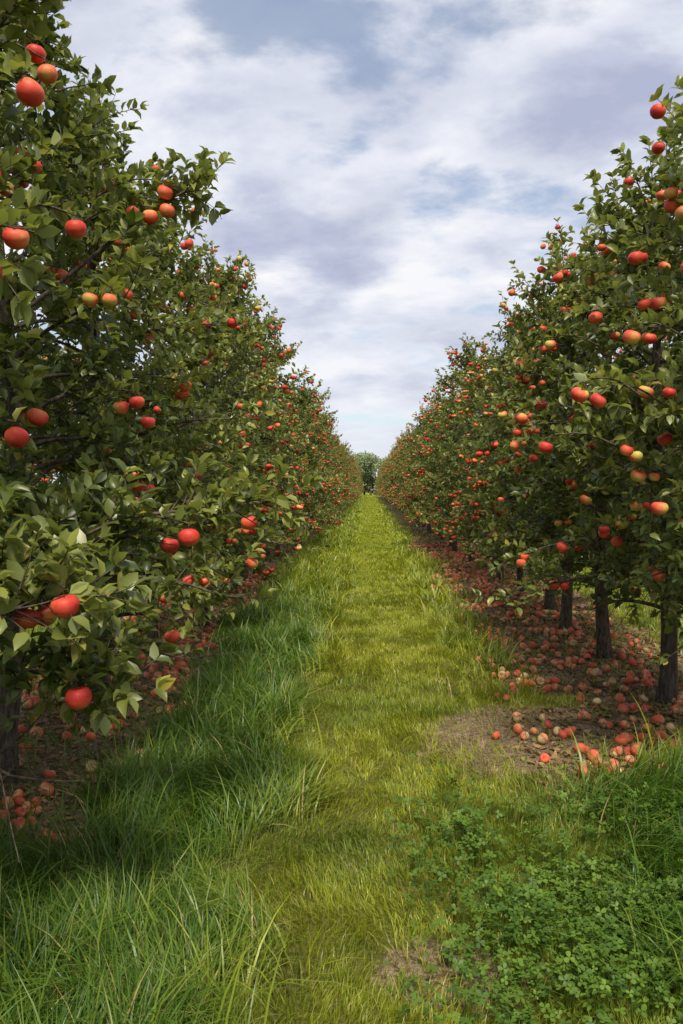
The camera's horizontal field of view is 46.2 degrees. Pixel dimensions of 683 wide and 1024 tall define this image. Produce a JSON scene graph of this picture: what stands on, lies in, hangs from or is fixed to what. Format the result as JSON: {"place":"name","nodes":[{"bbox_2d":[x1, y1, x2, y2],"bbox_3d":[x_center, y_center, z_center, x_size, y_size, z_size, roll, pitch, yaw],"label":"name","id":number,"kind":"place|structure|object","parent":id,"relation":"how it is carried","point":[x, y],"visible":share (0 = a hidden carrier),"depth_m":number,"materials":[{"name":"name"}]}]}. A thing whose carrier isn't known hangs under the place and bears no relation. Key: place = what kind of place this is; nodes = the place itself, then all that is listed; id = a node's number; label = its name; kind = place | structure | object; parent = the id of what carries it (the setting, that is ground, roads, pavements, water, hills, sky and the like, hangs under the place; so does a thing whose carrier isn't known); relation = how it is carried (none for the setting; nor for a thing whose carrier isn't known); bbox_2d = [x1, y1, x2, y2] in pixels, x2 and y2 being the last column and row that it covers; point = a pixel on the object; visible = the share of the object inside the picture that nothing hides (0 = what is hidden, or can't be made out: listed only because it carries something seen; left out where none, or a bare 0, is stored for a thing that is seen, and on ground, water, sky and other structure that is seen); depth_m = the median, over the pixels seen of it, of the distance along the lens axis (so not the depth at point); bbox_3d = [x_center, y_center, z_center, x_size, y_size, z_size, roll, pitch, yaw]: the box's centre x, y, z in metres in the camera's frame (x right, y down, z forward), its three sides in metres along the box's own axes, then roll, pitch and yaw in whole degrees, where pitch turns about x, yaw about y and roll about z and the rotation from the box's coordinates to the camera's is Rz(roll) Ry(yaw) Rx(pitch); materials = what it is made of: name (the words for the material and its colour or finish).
{"place":"outdoors","nodes":[
{"label":"outdoors","id":0,"kind":"place"},
{"bbox_2d":[0,495,682,1023],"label":"grass","id":1,"kind":"structure","parent":0,"point":[134,939],"depth_m":3.68,"materials":[{"name":"green plant"}]},
{"bbox_2d":[0,491,682,1023],"bbox_3d":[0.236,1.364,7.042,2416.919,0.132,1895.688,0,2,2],"label":"ground","id":2,"kind":"structure","parent":0,"point":[432,943],"depth_m":4.42,"materials":[{"name":"brown soil"}]},
{"bbox_2d":[1,355,57,495],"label":"apple tree","id":3,"kind":"object","parent":2,"relation":"on","point":[42,479],"visible":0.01,"depth_m":13.44,"materials":[{"name":"green plant"}]},
{"bbox_2d":[0,354,77,494],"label":"apple tree","id":4,"kind":"object","parent":2,"relation":"on","point":[59,475],"visible":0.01,"depth_m":15.06,"materials":[{"name":"green plant"}]},
{"bbox_2d":[35,340,90,483],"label":"apple tree","id":5,"kind":"object","parent":2,"relation":"on","point":[51,476],"visible":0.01,"depth_m":16.52,"materials":[{"name":"green plant"}]},
{"bbox_2d":[49,344,149,481],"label":"apple tree","id":6,"kind":"object","parent":2,"relation":"on","point":[116,473],"depth_m":18.04,"materials":[{"name":"green plant"}]},
{"bbox_2d":[0,0,279,786],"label":"apple tree","id":7,"kind":"object","parent":2,"relation":"on","point":[56,292],"visible":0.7,"depth_m":4.20,"materials":[{"name":"green plant"}]},
{"bbox_2d":[0,68,279,701],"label":"apple tree","id":8,"kind":"object","parent":2,"relation":"on","point":[157,400],"visible":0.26,"depth_m":5.47,"materials":[{"name":"green plant"}]},
{"bbox_2d":[0,0,323,862],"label":"apple tree","id":9,"kind":"object","parent":2,"relation":"on","point":[58,540],"visible":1,"depth_m":2.61,"materials":[{"name":"green plant"}]},
{"bbox_2d":[47,171,283,655],"bbox_3d":[-1.678,-0.771,7.391,1.798,4.456,2.157,2,2,43],"label":"apple tree","id":10,"kind":"object","parent":2,"relation":"on","point":[186,276],"visible":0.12,"depth_m":7.18,"materials":[{"name":"green plant"}]},
{"bbox_2d":[132,234,289,607],"bbox_3d":[-1.609,-1.072,10.193,1.981,4.889,2.030,1,2,33],"label":"apple tree","id":11,"kind":"object","parent":2,"relation":"on","point":[222,286],"visible":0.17,"depth_m":10.07,"materials":[{"name":"green plant"}]},
{"bbox_2d":[106,282,329,629],"bbox_3d":[-1.551,-0.516,8.608,2.210,3.838,2.195,2,2,41],"label":"apple tree","id":12,"kind":"object","parent":2,"relation":"on","point":[223,348],"visible":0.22,"depth_m":8.62,"materials":[{"name":"green plant"}]},
{"bbox_2d":[68,450,390,494],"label":"distant trees","id":13,"kind":"object","parent":2,"relation":"on","point":[368,462],"visible":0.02,"depth_m":156.89,"materials":[{"name":"green plant"}]},
{"bbox_2d":[178,240,309,592],"bbox_3d":[-1.490,-1.310,11.750,2.150,5.267,2.304,0,2,-10],"label":"apple tree","id":14,"kind":"object","parent":2,"relation":"on","point":[280,354],"visible":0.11,"depth_m":11.68,"materials":[{"name":"green plant"}]},
{"bbox_2d":[189,350,301,580],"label":"apple tree","id":15,"kind":"object","parent":2,"relation":"on","point":[265,441],"visible":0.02,"depth_m":13.09,"materials":[{"name":"green plant"}]},
{"bbox_2d":[220,307,333,570],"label":"apple tree","id":16,"kind":"object","parent":2,"relation":"on","point":[274,333],"visible":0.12,"depth_m":14.68,"materials":[{"name":"green plant"}]},
{"bbox_2d":[253,380,314,561],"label":"apple tree","id":17,"kind":"object","parent":2,"relation":"on","point":[295,452],"visible":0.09,"depth_m":16.22,"materials":[{"name":"green plant"}]},
{"bbox_2d":[252,406,323,557],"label":"apple tree","id":18,"kind":"object","parent":2,"relation":"on","point":[316,527],"visible":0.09,"depth_m":17.59,"materials":[{"name":"green plant"}]},
{"bbox_2d":[278,373,346,542],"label":"apple tree","id":19,"kind":"object","parent":2,"relation":"on","point":[305,400],"visible":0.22,"depth_m":22.04,"materials":[{"name":"green plant"}]},
{"bbox_2d":[287,417,341,545],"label":"apple tree","id":20,"kind":"object","parent":2,"relation":"on","point":[320,488],"visible":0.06,"depth_m":20.55,"materials":[{"name":"green plant"}]},
{"bbox_2d":[288,394,342,529],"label":"apple tree","id":21,"kind":"object","parent":2,"relation":"on","point":[316,436],"visible":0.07,"depth_m":23.58,"materials":[{"name":"green plant"}]},
{"bbox_2d":[285,405,346,551],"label":"apple tree","id":22,"kind":"object","parent":2,"relation":"on","point":[311,454],"visible":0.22,"depth_m":19.16,"materials":[{"name":"green plant"}]},
{"bbox_2d":[296,381,343,529],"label":"apple tree","id":23,"kind":"object","parent":2,"relation":"on","point":[323,424],"visible":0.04,"depth_m":26.24,"materials":[{"name":"green plant"}]},
{"bbox_2d":[304,395,335,528],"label":"apple tree","id":24,"kind":"object","parent":2,"relation":"on","point":[328,438],"visible":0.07,"depth_m":25.15,"materials":[{"name":"green plant"}]},
{"bbox_2d":[309,441,340,530],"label":"apple tree","id":25,"kind":"object","parent":2,"relation":"on","point":[331,508],"visible":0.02,"depth_m":28.13,"materials":[{"name":"green plant"}]},
{"bbox_2d":[318,441,343,523],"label":"apple tree","id":26,"kind":"object","parent":2,"relation":"on","point":[338,479],"visible":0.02,"depth_m":31.09,"materials":[{"name":"green plant"}]},
{"bbox_2d":[313,413,349,528],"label":"apple tree","id":27,"kind":"object","parent":2,"relation":"on","point":[337,441],"visible":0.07,"depth_m":29.95,"materials":[{"name":"green plant"}]},
{"bbox_2d":[319,414,345,512],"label":"apple tree","id":28,"kind":"object","parent":2,"relation":"on","point":[336,455],"visible":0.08,"depth_m":32.77,"materials":[{"name":"green plant"}]},
{"bbox_2d":[320,413,345,523],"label":"apple tree","id":29,"kind":"object","parent":2,"relation":"on","point":[336,452],"visible":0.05,"depth_m":33.98,"materials":[{"name":"green plant"}]},
{"bbox_2d":[330,443,351,513],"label":"apple tree","id":30,"kind":"object","parent":2,"relation":"on","point":[346,467],"visible":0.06,"depth_m":38.49,"materials":[{"name":"green plant"}]},
{"bbox_2d":[0,528,682,859],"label":"bare soil patch","id":31,"kind":"object","parent":2,"relation":"on","point":[529,749],"visible":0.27,"depth_m":5.80,"materials":[{"name":"brown soil"}]},
{"bbox_2d":[0,541,682,843],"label":"fallen apples","id":32,"kind":"object","parent":31,"relation":"on","point":[542,738],"visible":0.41,"depth_m":6.44,"materials":[{"name":"red plant"}]},
{"bbox_2d":[333,431,350,505],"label":"apple tree","id":33,"kind":"object","parent":2,"relation":"on","point":[346,476],"visible":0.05,"depth_m":37.25,"materials":[{"name":"green plant"}]},
{"bbox_2d":[329,438,358,509],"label":"apple tree","id":34,"kind":"object","parent":2,"relation":"on","point":[346,491],"visible":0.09,"depth_m":35.83,"materials":[{"name":"green plant"}]},
{"bbox_2d":[334,442,357,515],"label":"apple tree","id":35,"kind":"object","parent":2,"relation":"on","point":[347,455],"visible":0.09,"depth_m":42.98,"materials":[{"name":"green plant"}]},
{"bbox_2d":[339,453,359,506],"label":"apple tree","id":36,"kind":"object","parent":2,"relation":"on","point":[348,461],"depth_m":40.22,"materials":[{"name":"green plant"}]},
{"bbox_2d":[340,441,359,488],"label":"apple tree","id":37,"kind":"object","parent":2,"relation":"on","point":[352,460],"visible":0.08,"depth_m":58.15,"materials":[{"name":"green plant"}]},
{"bbox_2d":[343,444,360,506],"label":"apple tree","id":38,"kind":"object","parent":2,"relation":"on","point":[352,461],"visible":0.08,"depth_m":59.63,"materials":[{"name":"green plant"}]},
{"bbox_2d":[343,453,361,493],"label":"apple tree","id":39,"kind":"object","parent":2,"relation":"on","point":[355,477],"visible":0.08,"depth_m":53.88,"materials":[{"name":"green plant"}]},
{"bbox_2d":[375,458,389,496],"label":"apple tree","id":40,"kind":"object","parent":2,"relation":"on","point":[382,477],"visible":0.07,"depth_m":74.52,"materials":[{"name":"green plant"}]},
{"bbox_2d":[379,467,391,503],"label":"apple tree","id":41,"kind":"object","parent":2,"relation":"on","point":[383,483],"visible":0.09,"depth_m":71.78,"materials":[{"name":"green plant"}]},
{"bbox_2d":[377,462,400,509],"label":"apple tree","id":42,"kind":"object","parent":2,"relation":"on","point":[384,476],"visible":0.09,"depth_m":52.15,"materials":[{"name":"green plant"}]},
{"bbox_2d":[382,454,396,508],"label":"apple tree","id":43,"kind":"object","parent":2,"relation":"on","point":[385,481],"visible":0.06,"depth_m":58.11,"materials":[{"name":"green plant"}]},
{"bbox_2d":[382,432,405,511],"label":"apple tree","id":44,"kind":"object","parent":2,"relation":"on","point":[394,448],"visible":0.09,"depth_m":47.41,"materials":[{"name":"green plant"}]},
{"bbox_2d":[386,450,402,507],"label":"apple tree","id":45,"kind":"object","parent":2,"relation":"on","point":[391,459],"visible":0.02,"depth_m":50.65,"materials":[{"name":"green plant"}]},
{"bbox_2d":[386,451,403,512],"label":"apple tree","id":46,"kind":"object","parent":2,"relation":"on","point":[391,486],"visible":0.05,"depth_m":48.97,"materials":[{"name":"green plant"}]},
{"bbox_2d":[389,463,400,495],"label":"apple tree","id":47,"kind":"object","parent":2,"relation":"on","point":[396,482],"visible":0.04,"depth_m":40.11,"materials":[{"name":"green plant"}]},
{"bbox_2d":[387,434,406,514],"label":"apple tree","id":48,"kind":"object","parent":2,"relation":"on","point":[392,465],"visible":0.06,"depth_m":43.15,"materials":[{"name":"green plant"}]},
{"bbox_2d":[385,439,409,514],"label":"apple tree","id":49,"kind":"object","parent":2,"relation":"on","point":[390,478],"visible":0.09,"depth_m":41.61,"materials":[{"name":"green plant"}]},
{"bbox_2d":[390,441,411,518],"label":"apple tree","id":50,"kind":"object","parent":2,"relation":"on","point":[394,478],"visible":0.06,"depth_m":38.71,"materials":[{"name":"green plant"}]},
{"bbox_2d":[393,426,408,506],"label":"apple tree","id":51,"kind":"object","parent":2,"relation":"on","point":[398,448],"visible":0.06,"depth_m":37.09,"materials":[{"name":"green plant"}]},
{"bbox_2d":[390,427,415,504],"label":"apple tree","id":52,"kind":"object","parent":2,"relation":"on","point":[403,459],"visible":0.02,"depth_m":35.44,"materials":[{"name":"green plant"}]},
{"bbox_2d":[388,436,419,525],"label":"apple tree","id":53,"kind":"object","parent":2,"relation":"on","point":[395,487],"visible":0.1,"depth_m":32.71,"materials":[{"name":"green plant"}]},
{"bbox_2d":[396,435,417,523],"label":"apple tree","id":54,"kind":"object","parent":2,"relation":"on","point":[403,462],"visible":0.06,"depth_m":34.25,"materials":[{"name":"green plant"}]},
{"bbox_2d":[395,427,425,526],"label":"apple tree","id":55,"kind":"object","parent":2,"relation":"on","point":[399,507],"visible":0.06,"depth_m":31.39,"materials":[{"name":"green plant"}]},
{"bbox_2d":[400,409,424,510],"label":"apple tree","id":56,"kind":"object","parent":2,"relation":"on","point":[408,469],"visible":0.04,"depth_m":29.56,"materials":[{"name":"green plant"}]},
{"bbox_2d":[393,401,437,532],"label":"apple tree","id":57,"kind":"object","parent":2,"relation":"on","point":[408,439],"visible":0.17,"depth_m":26.80,"materials":[{"name":"green plant"}]},
{"bbox_2d":[399,425,433,530],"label":"apple tree","id":58,"kind":"object","parent":2,"relation":"on","point":[409,501],"visible":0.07,"depth_m":28.54,"materials":[{"name":"green plant"}]},
{"bbox_2d":[410,396,455,538],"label":"apple tree","id":59,"kind":"object","parent":2,"relation":"on","point":[430,420],"visible":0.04,"depth_m":23.78,"materials":[{"name":"green plant"}]},
{"bbox_2d":[403,432,462,535],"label":"apple tree","id":60,"kind":"object","parent":2,"relation":"on","point":[413,510],"visible":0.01,"depth_m":25.34,"materials":[{"name":"green plant"}]},
{"bbox_2d":[404,396,477,540],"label":"apple tree","id":61,"kind":"object","parent":2,"relation":"on","point":[420,435],"visible":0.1,"depth_m":21.83,"materials":[{"name":"green plant"}]},
{"bbox_2d":[400,391,489,552],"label":"apple tree","id":62,"kind":"object","parent":2,"relation":"on","point":[420,469],"visible":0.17,"depth_m":19.14,"materials":[{"name":"green plant"}]},
{"bbox_2d":[412,388,479,546],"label":"apple tree","id":63,"kind":"object","parent":2,"relation":"on","point":[424,460],"visible":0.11,"depth_m":20.56,"materials":[{"name":"green plant"}]},
{"bbox_2d":[420,360,492,555],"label":"apple tree","id":64,"kind":"object","parent":2,"relation":"on","point":[451,391],"visible":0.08,"depth_m":17.60,"materials":[{"name":"green plant"}]},
{"bbox_2d":[404,333,512,561],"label":"apple tree","id":65,"kind":"object","parent":2,"relation":"on","point":[464,362],"visible":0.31,"depth_m":15.94,"materials":[{"name":"green plant"}]},
{"bbox_2d":[432,361,536,573],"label":"apple tree","id":66,"kind":"object","parent":2,"relation":"on","point":[452,472],"visible":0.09,"depth_m":14.63,"materials":[{"name":"green plant"}]},
{"bbox_2d":[438,276,553,593],"bbox_3d":[2.502,-1.032,11.583,2.156,4.702,2.285,0,2,14],"label":"apple tree","id":67,"kind":"object","parent":2,"relation":"on","point":[476,484],"visible":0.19,"depth_m":11.50,"materials":[{"name":"green plant"}]},
{"bbox_2d":[439,337,564,581],"bbox_3d":[2.726,-0.803,13.162,2.221,4.126,1.969,0,2,3],"label":"apple tree","id":68,"kind":"object","parent":2,"relation":"on","point":[467,465],"visible":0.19,"depth_m":13.18,"materials":[{"name":"green plant"}]},
{"bbox_2d":[373,753,682,1023],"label":"clover","id":69,"kind":"object","parent":2,"relation":"on","point":[587,949],"visible":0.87,"depth_m":2.79,"materials":[{"name":"green plant"}]},
{"bbox_2d":[461,317,633,609],"bbox_3d":[2.750,-0.554,10.329,2.319,3.813,1.774,-1,2,-29],"label":"apple tree","id":70,"kind":"object","parent":2,"relation":"on","point":[550,603],"visible":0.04,"depth_m":10.12,"materials":[{"name":"green plant"}]},
{"bbox_2d":[461,217,645,629],"bbox_3d":[2.462,-0.823,8.692,2.360,4.480,2.353,1,2,36],"label":"apple tree","id":71,"kind":"object","parent":2,"relation":"on","point":[550,311],"visible":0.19,"depth_m":8.62,"materials":[{"name":"green plant"}]},
{"bbox_2d":[469,106,682,703],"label":"apple tree","id":72,"kind":"object","parent":2,"relation":"on","point":[601,531],"visible":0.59,"depth_m":5.70,"materials":[{"name":"green plant"}]},
{"bbox_2d":[472,240,682,658],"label":"apple tree","id":73,"kind":"object","parent":2,"relation":"on","point":[527,366],"visible":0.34,"depth_m":7.16,"materials":[{"name":"green plant"}]},
{"bbox_2d":[515,75,682,670],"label":"apple tree","id":74,"kind":"object","parent":2,"relation":"on","point":[635,394],"visible":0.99,"depth_m":4.15,"materials":[{"name":"green plant"}]},
{"bbox_2d":[588,347,651,508],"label":"apple tree","id":75,"kind":"object","parent":2,"relation":"on","point":[620,352],"visible":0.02,"depth_m":19.57,"materials":[{"name":"green plant"}]},
{"bbox_2d":[627,338,681,517],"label":"apple tree","id":76,"kind":"object","parent":2,"relation":"on","point":[662,383],"depth_m":16.63,"materials":[{"name":"green plant"}]},
{"bbox_2d":[0,0,682,483],"label":"sky","id":77,"kind":"structure","parent":0,"point":[394,159],"materials":[{"name":"white"}]}
]}

